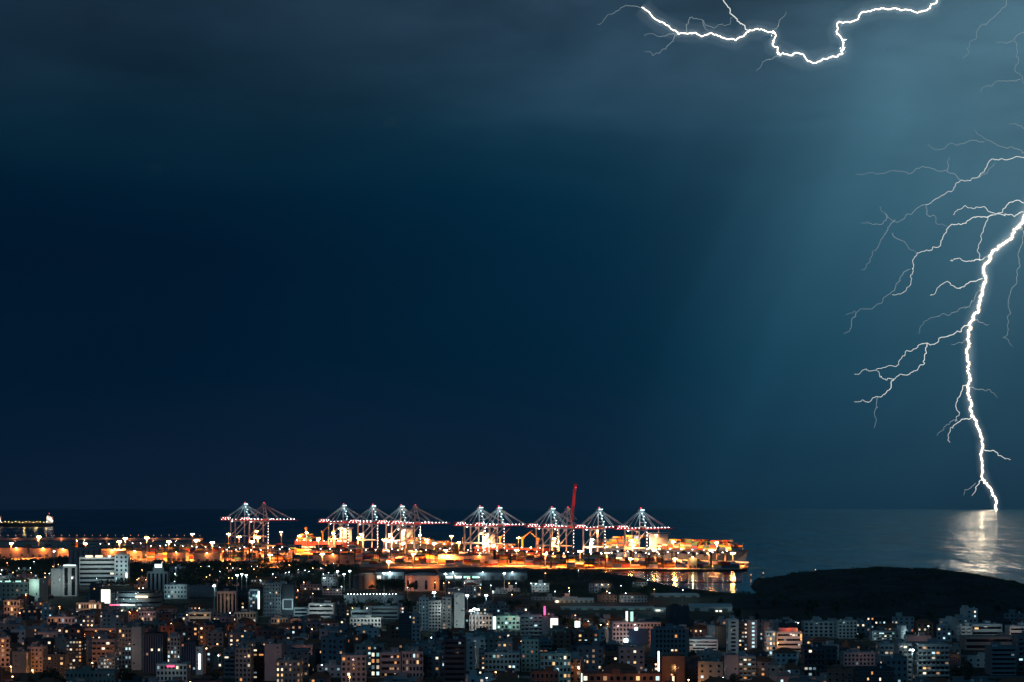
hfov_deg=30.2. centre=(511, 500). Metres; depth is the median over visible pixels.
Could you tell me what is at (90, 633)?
house
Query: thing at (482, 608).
apartment block
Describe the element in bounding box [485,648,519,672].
apartment block
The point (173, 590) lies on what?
school block
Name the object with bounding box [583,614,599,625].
house
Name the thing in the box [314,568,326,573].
workshop
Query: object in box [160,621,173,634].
apartment block
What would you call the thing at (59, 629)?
apartment block
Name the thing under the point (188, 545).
yard gantry crane
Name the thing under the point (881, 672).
apartment block
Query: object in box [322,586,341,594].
workshop
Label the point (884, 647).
apartment tower
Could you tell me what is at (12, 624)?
apartment block
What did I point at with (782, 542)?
sea
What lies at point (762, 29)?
lightning bolt
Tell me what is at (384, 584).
broadleaf tree
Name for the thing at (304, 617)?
apartment block
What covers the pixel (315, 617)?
house
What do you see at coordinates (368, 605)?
house
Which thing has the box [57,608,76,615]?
house
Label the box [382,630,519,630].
pavement
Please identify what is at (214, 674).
broadleaf tree
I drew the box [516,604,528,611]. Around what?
house
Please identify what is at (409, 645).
house
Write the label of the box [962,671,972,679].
broadleaf tree
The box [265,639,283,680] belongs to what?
apartment tower
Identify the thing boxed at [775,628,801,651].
hotel block
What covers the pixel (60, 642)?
apartment block
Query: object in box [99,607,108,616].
house
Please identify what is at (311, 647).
apartment block
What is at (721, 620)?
apartment block
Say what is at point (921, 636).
office block
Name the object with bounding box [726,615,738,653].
apartment tower
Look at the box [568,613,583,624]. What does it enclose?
house
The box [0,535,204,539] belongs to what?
breakwater
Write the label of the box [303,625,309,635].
house
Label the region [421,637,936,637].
pavement
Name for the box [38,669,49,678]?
broadleaf tree
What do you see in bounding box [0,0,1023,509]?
sky
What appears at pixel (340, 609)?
apartment block
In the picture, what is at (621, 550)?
yard gantry crane
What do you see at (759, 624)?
apartment block
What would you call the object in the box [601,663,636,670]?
house
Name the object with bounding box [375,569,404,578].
terminal shed
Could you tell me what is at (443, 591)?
road
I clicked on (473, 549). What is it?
yard gantry crane
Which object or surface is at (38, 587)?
office block
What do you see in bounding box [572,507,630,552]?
container crane
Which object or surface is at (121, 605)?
filling station
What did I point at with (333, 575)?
workshop
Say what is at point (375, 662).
apartment block
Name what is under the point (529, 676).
pavement
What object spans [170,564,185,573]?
workshop
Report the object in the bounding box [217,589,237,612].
ribbed block
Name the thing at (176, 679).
house
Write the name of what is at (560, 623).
house
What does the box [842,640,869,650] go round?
house
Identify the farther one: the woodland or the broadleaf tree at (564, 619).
the woodland
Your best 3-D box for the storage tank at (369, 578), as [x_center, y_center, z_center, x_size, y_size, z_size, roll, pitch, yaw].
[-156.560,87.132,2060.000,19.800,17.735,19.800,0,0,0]
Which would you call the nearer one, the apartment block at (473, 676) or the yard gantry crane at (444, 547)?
the apartment block at (473, 676)
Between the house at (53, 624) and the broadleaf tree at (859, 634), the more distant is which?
the house at (53, 624)
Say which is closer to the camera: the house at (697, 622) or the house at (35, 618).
the house at (697, 622)
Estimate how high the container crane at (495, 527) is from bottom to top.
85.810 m
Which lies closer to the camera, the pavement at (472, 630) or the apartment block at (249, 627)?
the apartment block at (249, 627)
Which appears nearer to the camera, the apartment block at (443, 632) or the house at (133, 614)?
the apartment block at (443, 632)
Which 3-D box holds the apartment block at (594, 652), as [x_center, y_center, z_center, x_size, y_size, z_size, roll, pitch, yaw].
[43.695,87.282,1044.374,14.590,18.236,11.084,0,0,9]
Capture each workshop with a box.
[0,567,10,574]
[0,573,14,580]
[4,576,28,581]
[11,575,38,578]
[16,572,38,576]
[17,594,34,603]
[85,591,116,602]
[133,587,150,589]
[134,582,146,587]
[138,576,146,583]
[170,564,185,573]
[197,577,217,584]
[242,584,263,593]
[251,577,276,584]
[270,572,287,579]
[284,571,293,578]
[296,592,301,598]
[297,569,310,575]
[299,595,332,601]
[300,581,322,589]
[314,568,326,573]
[322,572,341,578]
[322,574,338,585]
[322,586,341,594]
[448,585,476,597]
[463,577,481,585]
[464,582,476,586]
[492,587,507,593]
[500,585,519,590]
[531,594,556,599]
[532,580,549,591]
[562,593,576,597]
[589,581,611,592]
[597,592,616,601]
[619,592,646,601]
[631,579,646,587]
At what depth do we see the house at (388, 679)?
913.65 m
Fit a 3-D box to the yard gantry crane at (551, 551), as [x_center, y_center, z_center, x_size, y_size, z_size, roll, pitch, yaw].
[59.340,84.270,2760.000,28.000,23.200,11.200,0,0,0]
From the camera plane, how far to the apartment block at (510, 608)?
1539.20 m
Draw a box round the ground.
[0,560,1023,681]
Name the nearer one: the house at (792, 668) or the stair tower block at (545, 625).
the house at (792, 668)
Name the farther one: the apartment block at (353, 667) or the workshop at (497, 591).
the workshop at (497, 591)
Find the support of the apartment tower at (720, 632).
on the ground
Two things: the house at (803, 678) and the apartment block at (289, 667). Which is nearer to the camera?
the house at (803, 678)
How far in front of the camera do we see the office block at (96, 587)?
1750.07 m
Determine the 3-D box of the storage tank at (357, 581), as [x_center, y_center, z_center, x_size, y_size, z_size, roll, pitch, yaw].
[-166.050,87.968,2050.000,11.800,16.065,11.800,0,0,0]
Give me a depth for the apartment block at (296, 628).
1225.79 m
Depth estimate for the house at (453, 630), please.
1262.27 m
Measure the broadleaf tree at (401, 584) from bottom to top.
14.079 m
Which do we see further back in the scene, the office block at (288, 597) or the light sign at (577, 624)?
the office block at (288, 597)
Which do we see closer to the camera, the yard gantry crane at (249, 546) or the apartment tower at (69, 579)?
the apartment tower at (69, 579)
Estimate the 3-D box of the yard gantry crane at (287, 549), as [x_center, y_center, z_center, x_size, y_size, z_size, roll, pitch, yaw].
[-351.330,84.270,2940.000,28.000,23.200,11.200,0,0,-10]
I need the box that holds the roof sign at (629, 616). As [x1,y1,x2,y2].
[626,611,632,621]
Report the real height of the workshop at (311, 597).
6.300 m
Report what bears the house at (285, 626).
on the ground
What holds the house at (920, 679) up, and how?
on the ground
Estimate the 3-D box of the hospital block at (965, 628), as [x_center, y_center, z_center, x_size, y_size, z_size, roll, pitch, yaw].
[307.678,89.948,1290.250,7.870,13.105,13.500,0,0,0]
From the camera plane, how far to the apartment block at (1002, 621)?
1342.52 m
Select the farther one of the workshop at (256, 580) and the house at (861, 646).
the workshop at (256, 580)
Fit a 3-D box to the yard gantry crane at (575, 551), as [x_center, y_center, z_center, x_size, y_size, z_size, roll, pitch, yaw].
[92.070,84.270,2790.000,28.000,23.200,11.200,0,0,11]
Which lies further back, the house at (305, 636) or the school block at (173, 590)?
the school block at (173, 590)
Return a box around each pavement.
[0,542,747,569]
[3,676,1023,676]
[11,666,963,666]
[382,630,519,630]
[393,638,955,638]
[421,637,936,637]
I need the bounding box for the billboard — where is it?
[101,589,110,605]
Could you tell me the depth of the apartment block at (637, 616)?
1324.45 m
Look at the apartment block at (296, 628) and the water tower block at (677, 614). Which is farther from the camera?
the water tower block at (677, 614)
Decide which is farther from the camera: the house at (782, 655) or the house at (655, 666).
the house at (782, 655)
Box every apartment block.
[0,620,22,631]
[0,627,17,642]
[0,633,10,666]
[1,667,2,681]
[3,615,15,622]
[4,597,23,617]
[5,617,25,625]
[11,626,34,644]
[12,647,30,672]
[21,605,40,619]
[24,634,54,652]
[27,642,47,671]
[28,623,51,633]
[33,598,47,605]
[36,602,54,619]
[36,626,55,633]
[38,628,57,636]
[46,650,68,675]
[47,611,78,625]
[55,633,70,652]
[56,623,68,635]
[64,624,84,637]
[65,665,119,681]
[66,635,85,668]
[76,600,104,611]
[80,637,87,664]
[82,610,99,626]
[85,624,118,634]
[86,635,93,658]
[92,635,118,661]
[98,652,118,668]
[102,609,127,626]
[138,608,157,621]
[144,624,154,632]
[146,619,164,629]
[157,608,170,623]
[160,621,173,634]
[168,632,183,661]
[181,620,197,639]
[188,609,211,622]
[199,619,216,647]
[207,627,227,647]
[211,619,232,631]
[215,613,236,630]
[224,645,235,676]
[228,628,255,646]
[234,609,257,622]
[237,637,251,645]
[239,624,254,630]
[239,634,256,639]
[241,636,267,645]
[253,642,264,679]
[257,626,283,639]
[271,614,289,624]
[276,654,302,681]
[277,631,291,641]
[277,639,295,644]
[284,645,308,675]
[290,620,302,635]
[290,640,315,653]
[291,615,311,622]
[298,619,320,635]
[319,625,337,639]
[321,632,352,662]
[331,624,351,634]
[335,600,345,623]
[339,630,367,652]
[341,647,366,681]
[355,624,379,637]
[355,640,387,670]
[371,646,380,676]
[373,639,402,650]
[380,647,401,677]
[402,646,423,678]
[411,640,428,648]
[413,602,418,613]
[420,648,441,675]
[432,645,443,672]
[435,629,451,644]
[436,633,447,648]
[441,607,453,626]
[463,633,484,667]
[466,639,475,670]
[466,670,485,681]
[473,630,491,635]
[477,601,491,613]
[479,645,484,673]
[483,633,498,649]
[484,630,506,639]
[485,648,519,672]
[487,601,507,623]
[497,637,517,649]
[504,601,511,612]
[520,611,541,634]
[530,666,557,681]
[539,635,551,665]
[540,648,570,681]
[549,625,569,637]
[552,629,573,650]
[571,640,591,654]
[571,652,586,681]
[572,628,598,641]
[576,627,593,643]
[577,642,604,670]
[589,626,607,642]
[600,642,616,650]
[618,642,643,670]
[633,613,654,620]
[636,617,662,625]
[698,656,723,681]
[717,616,725,625]
[724,650,738,680]
[738,617,746,650]
[738,651,755,679]
[757,619,771,629]
[769,617,794,629]
[769,660,785,677]
[774,620,788,629]
[778,620,796,629]
[801,617,835,636]
[801,642,824,675]
[827,664,854,681]
[835,617,856,637]
[854,663,893,681]
[860,612,885,629]
[881,653,906,681]
[892,612,913,631]
[937,621,951,641]
[939,616,951,624]
[949,642,960,665]
[949,650,959,671]
[951,614,973,637]
[960,605,977,622]
[982,616,1010,632]
[985,642,1016,674]
[1004,609,1023,621]
[1012,631,1023,671]
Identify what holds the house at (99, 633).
on the ground
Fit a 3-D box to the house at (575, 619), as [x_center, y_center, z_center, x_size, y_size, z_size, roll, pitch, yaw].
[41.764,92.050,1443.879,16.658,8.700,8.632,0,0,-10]
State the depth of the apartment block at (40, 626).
1258.22 m
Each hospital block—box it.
[956,622,971,641]
[960,632,1011,649]
[969,621,1001,634]
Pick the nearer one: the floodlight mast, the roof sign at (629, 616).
the floodlight mast
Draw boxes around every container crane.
[219,503,275,544]
[238,503,298,544]
[317,505,369,547]
[346,505,404,548]
[374,504,430,549]
[389,506,450,550]
[453,507,511,552]
[472,507,525,553]
[525,508,575,554]
[541,484,576,555]
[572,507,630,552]
[614,509,672,557]
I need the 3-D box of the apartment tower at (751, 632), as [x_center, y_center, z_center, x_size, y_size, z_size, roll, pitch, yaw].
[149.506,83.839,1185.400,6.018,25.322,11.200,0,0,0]
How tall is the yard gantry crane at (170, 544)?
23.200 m
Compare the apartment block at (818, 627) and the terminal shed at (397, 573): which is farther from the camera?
the terminal shed at (397, 573)
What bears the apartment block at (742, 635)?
on the ground
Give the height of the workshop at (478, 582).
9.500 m
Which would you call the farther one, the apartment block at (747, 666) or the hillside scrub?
the hillside scrub
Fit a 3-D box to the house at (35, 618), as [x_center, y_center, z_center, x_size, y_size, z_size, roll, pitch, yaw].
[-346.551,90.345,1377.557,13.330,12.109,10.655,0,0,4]
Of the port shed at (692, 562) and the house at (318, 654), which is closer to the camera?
the house at (318, 654)
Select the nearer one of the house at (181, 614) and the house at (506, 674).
the house at (506, 674)
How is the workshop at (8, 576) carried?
on the ground
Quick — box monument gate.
[660,651,684,681]
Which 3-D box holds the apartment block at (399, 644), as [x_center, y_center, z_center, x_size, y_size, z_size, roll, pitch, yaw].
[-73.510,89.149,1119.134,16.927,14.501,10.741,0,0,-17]
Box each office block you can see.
[0,580,28,600]
[29,578,47,600]
[79,555,114,584]
[90,581,102,601]
[147,564,169,590]
[156,659,190,680]
[238,588,249,610]
[249,589,259,610]
[282,582,295,615]
[371,603,398,618]
[581,668,660,681]
[611,618,660,644]
[762,620,769,649]
[764,627,775,655]
[840,648,875,665]
[869,627,895,639]
[904,632,930,640]
[1005,622,1023,634]
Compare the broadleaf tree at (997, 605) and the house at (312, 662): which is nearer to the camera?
the house at (312, 662)
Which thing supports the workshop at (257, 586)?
on the ground
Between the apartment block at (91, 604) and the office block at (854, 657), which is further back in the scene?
the apartment block at (91, 604)
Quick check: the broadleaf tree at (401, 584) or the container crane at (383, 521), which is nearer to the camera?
the broadleaf tree at (401, 584)
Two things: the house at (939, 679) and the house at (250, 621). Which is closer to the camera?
the house at (939, 679)
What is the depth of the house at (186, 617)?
1472.46 m
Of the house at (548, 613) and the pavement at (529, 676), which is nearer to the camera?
the pavement at (529, 676)
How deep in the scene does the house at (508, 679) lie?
908.46 m
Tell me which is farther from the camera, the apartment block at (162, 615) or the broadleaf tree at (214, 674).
the apartment block at (162, 615)
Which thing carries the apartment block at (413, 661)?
on the ground
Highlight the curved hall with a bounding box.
[116,590,162,606]
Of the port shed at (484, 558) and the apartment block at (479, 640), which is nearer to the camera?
the apartment block at (479, 640)
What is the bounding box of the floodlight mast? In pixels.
[910,648,913,681]
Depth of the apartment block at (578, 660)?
1002.90 m
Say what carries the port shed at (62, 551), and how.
on the ground
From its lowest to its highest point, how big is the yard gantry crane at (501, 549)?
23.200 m
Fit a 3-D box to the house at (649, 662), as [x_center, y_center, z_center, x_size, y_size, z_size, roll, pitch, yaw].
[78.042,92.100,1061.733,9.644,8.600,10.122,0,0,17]
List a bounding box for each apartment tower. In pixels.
[51,566,61,595]
[62,564,77,595]
[119,623,132,668]
[132,622,144,669]
[235,643,253,681]
[264,580,281,615]
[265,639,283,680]
[399,610,411,639]
[412,611,420,640]
[419,595,428,629]
[429,597,441,630]
[442,594,451,628]
[454,590,464,627]
[521,634,538,671]
[707,622,715,637]
[715,622,725,644]
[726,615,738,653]
[745,614,756,649]
[876,639,893,662]
[894,636,911,679]
[913,639,948,679]
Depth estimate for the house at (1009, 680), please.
904.98 m
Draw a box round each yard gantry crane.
[98,542,114,548]
[130,541,146,552]
[148,544,164,552]
[164,543,179,552]
[180,544,193,549]
[194,545,211,551]
[217,545,233,558]
[224,547,242,560]
[228,546,246,560]
[241,545,258,558]
[248,548,267,562]
[256,546,273,560]
[276,547,294,561]
[318,547,336,552]
[338,548,355,563]
[362,548,380,561]
[389,547,406,561]
[413,548,430,561]
[436,546,454,557]
[465,548,482,553]
[493,548,511,562]
[523,549,541,564]
[543,550,561,565]
[549,551,568,567]
[565,550,583,560]
[587,551,606,567]
[598,551,616,563]
[613,549,632,561]
[631,551,650,563]
[644,551,664,567]
[655,550,672,561]
[675,551,693,563]
[692,551,712,565]
[708,550,727,565]
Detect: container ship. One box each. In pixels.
[295,524,360,547]
[387,527,466,551]
[474,528,555,553]
[593,529,748,561]
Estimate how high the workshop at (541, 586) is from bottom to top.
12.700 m
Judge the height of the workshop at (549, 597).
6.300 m
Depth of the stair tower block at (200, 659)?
1043.00 m
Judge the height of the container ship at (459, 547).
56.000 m
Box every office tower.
[143,629,167,673]
[181,637,199,673]
[444,634,465,681]
[651,624,688,658]
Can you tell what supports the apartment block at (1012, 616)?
on the ground
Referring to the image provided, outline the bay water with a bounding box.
[601,570,757,593]
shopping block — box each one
[469,611,491,629]
[497,612,519,628]
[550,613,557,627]
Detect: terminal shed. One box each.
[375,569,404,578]
[438,568,527,579]
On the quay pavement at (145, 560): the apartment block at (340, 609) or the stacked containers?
the stacked containers
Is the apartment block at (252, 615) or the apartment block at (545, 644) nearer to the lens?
the apartment block at (545, 644)
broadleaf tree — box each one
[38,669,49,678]
[43,667,59,678]
[50,669,64,680]
[118,669,132,679]
[209,670,219,678]
[381,579,389,587]
[385,579,395,592]
[397,580,405,588]
[411,582,418,592]
[506,599,515,605]
[561,616,568,625]
[567,618,574,626]
[589,616,598,624]
[687,650,695,656]
[728,673,740,681]
[733,609,740,618]
[856,631,864,641]
[949,665,963,676]
[962,661,976,676]
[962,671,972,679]
[993,603,1000,610]
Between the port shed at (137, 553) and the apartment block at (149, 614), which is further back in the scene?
the port shed at (137, 553)
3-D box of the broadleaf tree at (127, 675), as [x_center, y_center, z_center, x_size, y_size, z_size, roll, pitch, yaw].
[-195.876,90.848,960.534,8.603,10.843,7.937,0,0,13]
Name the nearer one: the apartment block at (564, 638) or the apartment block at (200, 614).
the apartment block at (564, 638)
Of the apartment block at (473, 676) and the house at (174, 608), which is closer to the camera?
the apartment block at (473, 676)
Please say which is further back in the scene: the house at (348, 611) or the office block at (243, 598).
the office block at (243, 598)
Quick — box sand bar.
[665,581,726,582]
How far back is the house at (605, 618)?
1404.03 m
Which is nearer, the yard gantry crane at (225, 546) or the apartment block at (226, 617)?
the apartment block at (226, 617)
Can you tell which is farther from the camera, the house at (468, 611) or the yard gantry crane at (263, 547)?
the yard gantry crane at (263, 547)
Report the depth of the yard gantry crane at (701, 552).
2696.46 m
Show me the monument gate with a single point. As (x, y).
(672, 666)
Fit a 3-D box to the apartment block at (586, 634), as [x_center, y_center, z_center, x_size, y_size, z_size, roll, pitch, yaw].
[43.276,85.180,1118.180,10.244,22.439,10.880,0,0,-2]
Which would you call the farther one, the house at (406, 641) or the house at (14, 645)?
the house at (406, 641)
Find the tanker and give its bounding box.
[0,513,54,526]
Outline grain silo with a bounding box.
[68,544,100,577]
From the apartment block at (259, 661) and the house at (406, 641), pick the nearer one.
the apartment block at (259, 661)
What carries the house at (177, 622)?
on the ground
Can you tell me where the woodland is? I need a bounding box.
[0,556,749,610]
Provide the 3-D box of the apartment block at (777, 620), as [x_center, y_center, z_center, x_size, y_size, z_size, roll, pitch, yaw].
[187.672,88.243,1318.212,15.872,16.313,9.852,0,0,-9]
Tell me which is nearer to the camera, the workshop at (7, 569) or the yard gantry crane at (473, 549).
the workshop at (7, 569)
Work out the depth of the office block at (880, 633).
1300.00 m
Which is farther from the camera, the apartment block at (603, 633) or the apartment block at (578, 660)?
the apartment block at (603, 633)
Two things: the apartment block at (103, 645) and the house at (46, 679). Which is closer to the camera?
the house at (46, 679)
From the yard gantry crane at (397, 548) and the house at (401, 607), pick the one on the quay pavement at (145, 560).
the yard gantry crane at (397, 548)
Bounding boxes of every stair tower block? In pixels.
[115,553,129,584]
[196,645,205,674]
[542,615,548,635]
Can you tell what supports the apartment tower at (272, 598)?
on the ground
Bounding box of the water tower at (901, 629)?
[897,625,906,639]
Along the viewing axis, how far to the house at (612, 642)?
1147.50 m
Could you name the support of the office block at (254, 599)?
on the ground
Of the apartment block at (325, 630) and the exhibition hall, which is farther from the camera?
the exhibition hall
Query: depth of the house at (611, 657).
1066.35 m
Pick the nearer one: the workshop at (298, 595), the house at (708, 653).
the house at (708, 653)
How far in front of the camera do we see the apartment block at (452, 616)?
1440.57 m
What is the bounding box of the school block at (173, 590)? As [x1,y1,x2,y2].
[164,582,188,598]
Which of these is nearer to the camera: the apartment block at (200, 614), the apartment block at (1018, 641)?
the apartment block at (1018, 641)
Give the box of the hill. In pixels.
[711,567,1023,623]
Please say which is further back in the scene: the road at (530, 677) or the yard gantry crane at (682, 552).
the yard gantry crane at (682, 552)
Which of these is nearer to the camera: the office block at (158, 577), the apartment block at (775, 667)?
the apartment block at (775, 667)
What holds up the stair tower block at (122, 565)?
on the ground
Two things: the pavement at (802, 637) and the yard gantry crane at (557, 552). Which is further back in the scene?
the yard gantry crane at (557, 552)
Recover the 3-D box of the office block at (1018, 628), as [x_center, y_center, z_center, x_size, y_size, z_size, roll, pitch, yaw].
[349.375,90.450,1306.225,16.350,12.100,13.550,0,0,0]
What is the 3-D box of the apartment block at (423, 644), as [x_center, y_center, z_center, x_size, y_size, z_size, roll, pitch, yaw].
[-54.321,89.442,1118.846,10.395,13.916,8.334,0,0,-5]
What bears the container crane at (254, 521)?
on the quay pavement at (145, 560)
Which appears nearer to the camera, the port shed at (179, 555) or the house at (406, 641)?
the house at (406, 641)
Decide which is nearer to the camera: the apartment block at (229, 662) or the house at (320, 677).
the house at (320, 677)
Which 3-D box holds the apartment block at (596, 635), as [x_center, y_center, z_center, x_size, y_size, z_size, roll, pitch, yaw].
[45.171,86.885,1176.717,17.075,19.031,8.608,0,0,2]
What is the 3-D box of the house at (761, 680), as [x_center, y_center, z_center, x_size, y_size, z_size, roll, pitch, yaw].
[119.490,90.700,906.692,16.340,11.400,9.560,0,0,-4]
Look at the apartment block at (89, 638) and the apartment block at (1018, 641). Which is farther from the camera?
the apartment block at (89, 638)
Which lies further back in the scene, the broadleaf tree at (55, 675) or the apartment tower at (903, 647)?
the apartment tower at (903, 647)
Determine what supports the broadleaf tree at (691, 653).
on the ground
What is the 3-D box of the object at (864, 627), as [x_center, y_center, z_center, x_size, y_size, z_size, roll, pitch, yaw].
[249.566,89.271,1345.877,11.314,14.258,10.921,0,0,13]
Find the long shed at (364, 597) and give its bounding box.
[343,593,404,602]
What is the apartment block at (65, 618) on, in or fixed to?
on the ground
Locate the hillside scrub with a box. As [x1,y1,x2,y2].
[733,566,1023,618]
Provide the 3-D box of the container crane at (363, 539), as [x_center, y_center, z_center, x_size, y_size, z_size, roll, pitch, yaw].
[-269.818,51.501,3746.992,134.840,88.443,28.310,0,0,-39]
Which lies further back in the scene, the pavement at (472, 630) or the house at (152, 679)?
the pavement at (472, 630)
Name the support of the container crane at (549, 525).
on the quay pavement at (145, 560)
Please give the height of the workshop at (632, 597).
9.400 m
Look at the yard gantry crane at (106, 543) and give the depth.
3295.41 m
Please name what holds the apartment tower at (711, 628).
on the ground
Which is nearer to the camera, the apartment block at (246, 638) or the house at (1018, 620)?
the apartment block at (246, 638)
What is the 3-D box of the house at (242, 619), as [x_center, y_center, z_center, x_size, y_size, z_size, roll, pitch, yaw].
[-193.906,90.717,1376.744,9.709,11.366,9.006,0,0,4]
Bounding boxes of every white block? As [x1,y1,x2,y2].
[308,601,335,616]
[350,615,382,626]
[351,607,369,616]
[689,635,717,649]
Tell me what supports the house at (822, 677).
on the ground
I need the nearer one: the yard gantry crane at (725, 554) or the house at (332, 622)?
the house at (332, 622)
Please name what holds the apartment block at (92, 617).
on the ground
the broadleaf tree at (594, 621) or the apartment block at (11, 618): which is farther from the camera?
the broadleaf tree at (594, 621)
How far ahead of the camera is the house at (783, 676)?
938.60 m
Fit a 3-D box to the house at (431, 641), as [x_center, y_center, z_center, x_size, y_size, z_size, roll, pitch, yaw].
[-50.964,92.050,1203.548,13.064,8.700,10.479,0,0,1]
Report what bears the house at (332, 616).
on the ground
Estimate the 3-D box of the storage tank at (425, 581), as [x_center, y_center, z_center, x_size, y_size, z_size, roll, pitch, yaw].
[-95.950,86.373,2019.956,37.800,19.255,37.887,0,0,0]
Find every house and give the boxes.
[0,607,3,616]
[3,673,21,681]
[11,642,23,662]
[12,673,40,679]
[12,676,40,681]
[26,616,45,622]
[26,619,41,625]
[38,677,62,681]
[48,622,58,627]
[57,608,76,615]
[57,611,73,615]
[66,678,91,681]
[78,610,100,615]
[85,632,94,637]
[94,630,115,637]
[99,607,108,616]
[117,676,147,681]
[127,610,137,620]
[137,603,153,610]
[148,678,160,681]
[156,605,177,617]
[164,677,184,681]
[171,614,182,622]
[171,621,184,625]
[178,609,193,617]
[181,613,188,623]
[184,603,204,612]
[191,675,221,681]
[193,620,208,624]
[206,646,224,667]
[209,609,222,619]
[235,623,255,628]
[238,617,248,622]
[243,619,255,625]
[276,623,289,629]
[292,633,311,639]
[292,638,304,642]
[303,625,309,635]
[305,639,320,645]
[308,672,330,681]
[309,614,322,620]
[309,654,315,672]
[311,630,318,638]
[316,645,320,663]
[317,660,340,676]
[321,619,339,625]
[324,614,344,619]
[335,616,344,625]
[346,605,351,618]
[363,602,378,614]
[374,637,395,641]
[379,676,408,681]
[388,622,398,637]
[393,672,421,681]
[396,638,412,649]
[397,603,406,612]
[408,641,429,649]
[427,638,434,647]
[448,628,470,632]
[465,615,468,626]
[466,608,476,613]
[483,673,496,681]
[488,668,519,678]
[489,677,523,681]
[496,672,518,678]
[500,629,515,636]
[508,635,520,639]
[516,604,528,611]
[542,608,552,618]
[558,618,568,627]
[562,615,578,626]
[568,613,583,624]
[580,622,597,628]
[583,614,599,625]
[600,614,609,628]
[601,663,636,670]
[605,651,617,664]
[606,640,620,644]
[607,616,623,628]
[644,657,657,670]
[652,662,657,670]
[685,655,711,660]
[685,658,700,679]
[689,625,706,637]
[694,618,707,625]
[696,648,720,658]
[703,677,731,681]
[745,648,767,654]
[746,678,775,681]
[753,651,767,656]
[756,656,771,676]
[757,627,761,644]
[770,671,796,681]
[772,648,796,664]
[782,647,799,662]
[786,663,800,673]
[788,675,817,681]
[802,635,812,644]
[809,637,832,644]
[810,673,826,681]
[822,640,838,659]
[822,645,836,663]
[839,647,849,661]
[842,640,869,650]
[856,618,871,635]
[876,623,897,634]
[912,677,935,681]
[914,619,932,635]
[925,678,947,681]
[947,673,977,681]
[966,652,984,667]
[975,676,995,681]
[997,678,1021,681]
[1011,619,1023,624]
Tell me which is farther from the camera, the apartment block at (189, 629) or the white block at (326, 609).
the white block at (326, 609)
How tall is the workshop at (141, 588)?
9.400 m
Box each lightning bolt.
[602,0,936,65]
[846,1,1023,508]
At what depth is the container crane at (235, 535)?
4114.96 m
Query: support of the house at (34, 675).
on the ground
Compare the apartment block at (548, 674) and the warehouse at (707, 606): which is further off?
the warehouse at (707, 606)
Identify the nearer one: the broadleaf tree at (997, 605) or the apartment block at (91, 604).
the apartment block at (91, 604)
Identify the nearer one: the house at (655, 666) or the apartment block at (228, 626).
the house at (655, 666)
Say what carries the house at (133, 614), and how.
on the ground
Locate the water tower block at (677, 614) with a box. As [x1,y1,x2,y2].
[666,603,688,625]
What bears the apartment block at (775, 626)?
on the ground
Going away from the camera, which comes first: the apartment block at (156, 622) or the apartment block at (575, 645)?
the apartment block at (575, 645)
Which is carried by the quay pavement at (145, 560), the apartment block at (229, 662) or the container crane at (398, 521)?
the container crane at (398, 521)
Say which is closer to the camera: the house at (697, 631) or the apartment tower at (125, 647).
the apartment tower at (125, 647)
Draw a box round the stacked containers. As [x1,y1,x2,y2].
[26,534,741,561]
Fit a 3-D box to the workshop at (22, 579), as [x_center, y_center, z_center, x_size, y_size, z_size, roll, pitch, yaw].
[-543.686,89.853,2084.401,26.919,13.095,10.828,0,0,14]
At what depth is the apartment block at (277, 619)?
1420.00 m
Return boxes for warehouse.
[189,583,216,596]
[554,598,593,602]
[560,606,653,609]
[650,593,699,596]
[652,607,665,610]
[688,603,732,610]
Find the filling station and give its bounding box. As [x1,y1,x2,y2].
[110,599,136,610]
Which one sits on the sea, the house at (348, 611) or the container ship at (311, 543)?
the container ship at (311, 543)
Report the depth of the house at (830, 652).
1115.69 m
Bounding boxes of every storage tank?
[353,574,362,588]
[360,572,376,588]
[405,572,438,590]
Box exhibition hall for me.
[294,606,307,615]
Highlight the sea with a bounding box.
[0,509,1023,583]
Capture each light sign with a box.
[493,616,495,629]
[575,621,579,629]
[658,651,659,671]
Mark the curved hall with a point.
(152, 598)
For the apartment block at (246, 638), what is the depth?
1089.18 m
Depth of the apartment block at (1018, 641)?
1060.00 m
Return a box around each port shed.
[0,546,29,555]
[29,547,59,556]
[57,548,68,556]
[101,549,126,556]
[127,549,144,558]
[167,550,188,560]
[194,551,221,561]
[313,553,353,562]
[438,554,492,563]
[688,557,696,567]
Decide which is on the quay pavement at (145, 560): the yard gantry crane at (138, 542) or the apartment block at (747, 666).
the yard gantry crane at (138, 542)
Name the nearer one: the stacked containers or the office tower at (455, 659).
the office tower at (455, 659)
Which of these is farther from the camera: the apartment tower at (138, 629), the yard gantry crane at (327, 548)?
the yard gantry crane at (327, 548)
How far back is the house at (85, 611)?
1473.28 m
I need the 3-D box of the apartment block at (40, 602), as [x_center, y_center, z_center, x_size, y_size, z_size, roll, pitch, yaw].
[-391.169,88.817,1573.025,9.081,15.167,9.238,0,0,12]
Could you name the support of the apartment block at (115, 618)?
on the ground
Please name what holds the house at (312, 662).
on the ground
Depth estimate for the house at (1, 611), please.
1561.91 m
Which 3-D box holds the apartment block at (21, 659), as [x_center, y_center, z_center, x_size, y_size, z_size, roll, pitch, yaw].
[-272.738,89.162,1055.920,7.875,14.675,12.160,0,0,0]
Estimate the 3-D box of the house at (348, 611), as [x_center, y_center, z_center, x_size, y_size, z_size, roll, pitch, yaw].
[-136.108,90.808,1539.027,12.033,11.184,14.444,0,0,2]
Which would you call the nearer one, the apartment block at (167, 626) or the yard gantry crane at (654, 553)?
the apartment block at (167, 626)
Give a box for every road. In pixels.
[63,677,1023,677]
[258,616,665,616]
[296,604,653,604]
[303,581,530,598]

